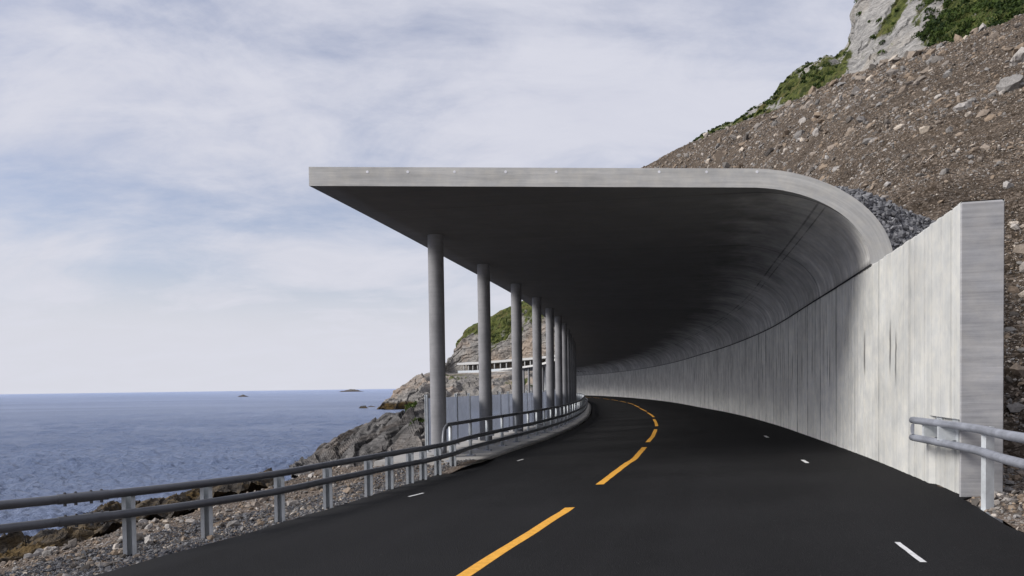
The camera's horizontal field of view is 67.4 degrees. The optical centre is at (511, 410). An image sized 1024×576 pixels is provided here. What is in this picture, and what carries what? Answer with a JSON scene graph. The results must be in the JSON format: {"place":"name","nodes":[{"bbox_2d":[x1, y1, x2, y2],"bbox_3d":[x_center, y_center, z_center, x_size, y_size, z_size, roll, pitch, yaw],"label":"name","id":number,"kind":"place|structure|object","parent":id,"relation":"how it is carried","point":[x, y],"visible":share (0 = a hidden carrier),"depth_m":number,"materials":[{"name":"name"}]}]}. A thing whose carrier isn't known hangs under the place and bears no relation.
{"place":"outdoors","nodes":[
{"label":"outdoors","id":0,"kind":"place"},
{"bbox_2d":[0,389,404,536],"bbox_3d":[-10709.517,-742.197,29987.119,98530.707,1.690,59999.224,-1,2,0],"label":"sea","id":1,"kind":"structure","parent":0,"point":[54,444],"depth_m":137.53,"materials":[{"name":"liquid"}]},
{"bbox_2d":[340,389,363,391],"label":"skerry","id":2,"kind":"structure","parent":1,"relation":"in","point":[351,390],"depth_m":2584.74,"materials":[{"name":"grey stone"}]},
{"bbox_2d":[0,459,492,575],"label":"coast ground","id":3,"kind":"structure","parent":0,"point":[446,471],"depth_m":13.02,"materials":[{"name":"grey stone"}]},
{"bbox_2d":[42,550,52,556],"bbox_3d":[-5.789,1.787,9.569,0.168,0.092,0.118,-1,2,0],"label":"boulder","id":4,"kind":"object","parent":3,"relation":"on","point":[48,552],"visible":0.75,"depth_m":9.51,"materials":[{"name":"stone"}]},
{"bbox_2d":[0,467,273,562],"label":"shore rocks","id":5,"kind":"object","parent":3,"relation":"on","point":[17,546],"visible":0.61,"depth_m":20.43,"materials":[{"name":"stone"}]},
{"bbox_2d":[137,519,147,523],"bbox_3d":[-5.724,1.731,11.855,0.133,0.095,0.194,0,2,30],"label":"boulder","id":6,"kind":"object","parent":3,"relation":"on","point":[142,520],"visible":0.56,"depth_m":11.84,"materials":[{"name":"stone"}]},
{"bbox_2d":[144,535,153,544],"bbox_3d":[-4.656,1.668,9.854,0.112,0.150,0.226,-2,2,-43],"label":"boulder","id":7,"kind":"object","parent":3,"relation":"on","point":[149,539],"visible":0.8,"depth_m":9.79,"materials":[{"name":"stone"}]},
{"bbox_2d":[251,500,259,505],"bbox_3d":[-4.472,1.632,13.370,0.150,0.124,0.222,0,2,21],"label":"boulder","id":8,"kind":"object","parent":3,"relation":"on","point":[255,503],"visible":0.83,"depth_m":13.33,"materials":[{"name":"stone"}]},
{"bbox_2d":[286,500,300,505],"bbox_3d":[-3.727,1.599,13.136,0.245,0.125,0.139,-2,2,-35],"label":"boulder","id":9,"kind":"object","parent":3,"relation":"on","point":[293,502],"visible":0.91,"depth_m":13.08,"materials":[{"name":"stone"}]},
{"bbox_2d":[0,391,587,554],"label":"guardrail","id":10,"kind":"object","parent":3,"relation":"on","point":[128,513],"visible":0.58,"depth_m":10.90,"materials":[{"name":"metal"}]},
{"bbox_2d":[289,399,424,477],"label":"rock promontory","id":11,"kind":"structure","parent":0,"point":[387,431],"depth_m":41.77,"materials":[{"name":"grey stone"}]},
{"bbox_2d":[404,401,418,411],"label":"bush","id":12,"kind":"object","parent":11,"relation":"on","point":[412,405],"visible":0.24,"depth_m":49.79,"materials":[{"name":"green plant"}]},
{"bbox_2d":[408,417,424,425],"bbox_3d":[-4.389,0.577,37.216,1.047,0.533,0.920,-2,2,-38],"label":"bush","id":13,"kind":"object","parent":11,"relation":"on","point":[420,419],"visible":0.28,"depth_m":37.14,"materials":[{"name":"green plant"}]},
{"bbox_2d":[0,0,854,393],"label":"sky","id":14,"kind":"structure","parent":0,"point":[163,227],"materials":[{"name":"white"}]},
{"bbox_2d":[377,301,554,409],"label":"headland","id":15,"kind":"structure","parent":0,"point":[415,388],"depth_m":392.80,"materials":[{"name":"grey stone"}]},
{"bbox_2d":[457,355,554,372],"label":"gallery","id":16,"kind":"object","parent":15,"relation":"on","point":[524,361],"visible":0.26,"depth_m":396.36,"materials":[{"name":"concrete"}]},
{"bbox_2d":[93,395,1023,575],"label":"road","id":17,"kind":"structure","parent":0,"point":[617,486],"depth_m":9.25,"materials":[{"name":"black asphalt"}]},
{"bbox_2d":[309,167,1004,522],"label":"avalanche gallery","id":18,"kind":"object","parent":17,"relation":"on","point":[799,303],"visible":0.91,"depth_m":17.27,"materials":[{"name":"concrete"}]},
{"bbox_2d":[424,390,555,451],"bbox_3d":[3.525,-1.137,65.609,2.896,1.440,93.666,-1,2,5],"label":"wind screen","id":19,"kind":"object","parent":18,"relation":"on","point":[460,408],"visible":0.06,"depth_m":23.30,"materials":[{"name":"clear glass"}]},
{"bbox_2d":[909,416,1023,517],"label":"guardrail","id":20,"kind":"object","parent":18,"relation":"attached to","point":[942,431],"visible":0.99,"depth_m":8.38,"materials":[{"name":"metal"}]},
{"bbox_2d":[577,14,1023,532],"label":"scree slope","id":21,"kind":"structure","parent":0,"point":[1013,448],"depth_m":44.83,"materials":[{"name":"soil"}]},
{"bbox_2d":[712,148,725,160],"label":"boulder","id":22,"kind":"object","parent":21,"relation":"on","point":[718,154],"visible":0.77,"depth_m":151.47,"materials":[{"name":"stone"}]},
{"bbox_2d":[827,144,833,151],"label":"boulder","id":23,"kind":"object","parent":21,"relation":"on","point":[830,147],"visible":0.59,"depth_m":68.38,"materials":[{"name":"stone"}]},
{"bbox_2d":[641,14,1023,430],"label":"scree stones","id":24,"kind":"object","parent":21,"relation":"on","point":[1016,369],"visible":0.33,"depth_m":62.60,"materials":[{"name":"brown stone"}]},
{"bbox_2d":[856,116,865,122],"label":"boulder","id":25,"kind":"object","parent":21,"relation":"on","point":[859,119],"visible":0.71,"depth_m":66.65,"materials":[{"name":"stone"}]},
{"bbox_2d":[844,191,917,232],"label":"crushed rock bank","id":26,"kind":"structure","parent":21,"relation":"on","point":[885,218],"depth_m":16.61,"materials":[{"name":"grey gravel"}]},
{"bbox_2d":[835,185,935,250],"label":"crushed rock stones","id":27,"kind":"object","parent":26,"relation":"on","point":[899,236],"visible":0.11,"depth_m":16.80,"materials":[{"name":"grey gravel"}]},
{"bbox_2d":[884,181,891,186],"bbox_3d":[16.847,-10.146,34.524,0.373,0.301,0.406,-2,2,-36],"label":"boulder","id":28,"kind":"object","parent":21,"relation":"on","point":[887,184],"visible":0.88,"depth_m":34.37,"materials":[{"name":"stone"}]},
{"bbox_2d":[892,57,901,63],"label":"boulder","id":29,"kind":"object","parent":21,"relation":"on","point":[896,59],"visible":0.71,"depth_m":104.84,"materials":[{"name":"stone"}]},
{"bbox_2d":[893,124,905,129],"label":"boulder","id":30,"kind":"object","parent":21,"relation":"on","point":[898,126],"visible":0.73,"depth_m":50.33,"materials":[{"name":"stone"}]},
{"bbox_2d":[919,126,931,134],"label":"boulder","id":31,"kind":"object","parent":21,"relation":"on","point":[923,129],"visible":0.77,"depth_m":44.04,"materials":[{"name":"stone"}]},
{"bbox_2d":[953,101,971,112],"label":"boulder","id":32,"kind":"object","parent":21,"relation":"on","point":[961,106],"visible":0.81,"depth_m":44.99,"materials":[{"name":"stone"}]},
{"bbox_2d":[1003,181,1013,188],"bbox_3d":[16.845,-7.634,26.084,0.401,0.382,0.359,-1,2,0],"label":"boulder","id":33,"kind":"object","parent":21,"relation":"on","point":[1006,184],"visible":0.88,"depth_m":25.95,"materials":[{"name":"stone"}]},
{"bbox_2d":[996,74,1023,92],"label":"boulder","id":34,"kind":"object","parent":21,"relation":"on","point":[1012,83],"visible":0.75,"depth_m":45.01,"materials":[{"name":"stone"}]},
{"bbox_2d":[1007,221,1018,225],"bbox_3d":[14.783,-5.449,22.583,0.302,0.215,0.358,-1,2,0],"label":"boulder","id":35,"kind":"object","parent":21,"relation":"on","point":[1014,222],"visible":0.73,"depth_m":22.49,"materials":[{"name":"stone"}]},
{"bbox_2d":[1009,47,1023,66],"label":"boulder","id":36,"kind":"object","parent":21,"relation":"on","point":[1017,57],"visible":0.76,"depth_m":51.65,"materials":[{"name":"stone"}]},
{"bbox_2d":[692,0,1023,141],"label":"cliff","id":37,"kind":"structure","parent":0,"point":[861,48],"depth_m":137.11,"materials":[{"name":"grey stone"}]},
{"bbox_2d":[693,0,1023,141],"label":"shrub cover","id":38,"kind":"object","parent":37,"relation":"on","point":[1014,8],"visible":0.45,"depth_m":102.67,"materials":[{"name":"green plant"}]},
{"bbox_2d":[937,470,1023,531],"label":"verge ground","id":39,"kind":"structure","parent":0,"point":[1017,523],"depth_m":8.09,"materials":[{"name":"grey gravel"}]},
{"bbox_2d":[968,465,1023,530],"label":"verge stones","id":40,"kind":"object","parent":39,"relation":"on","point":[1011,500],"visible":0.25,"depth_m":8.75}
]}

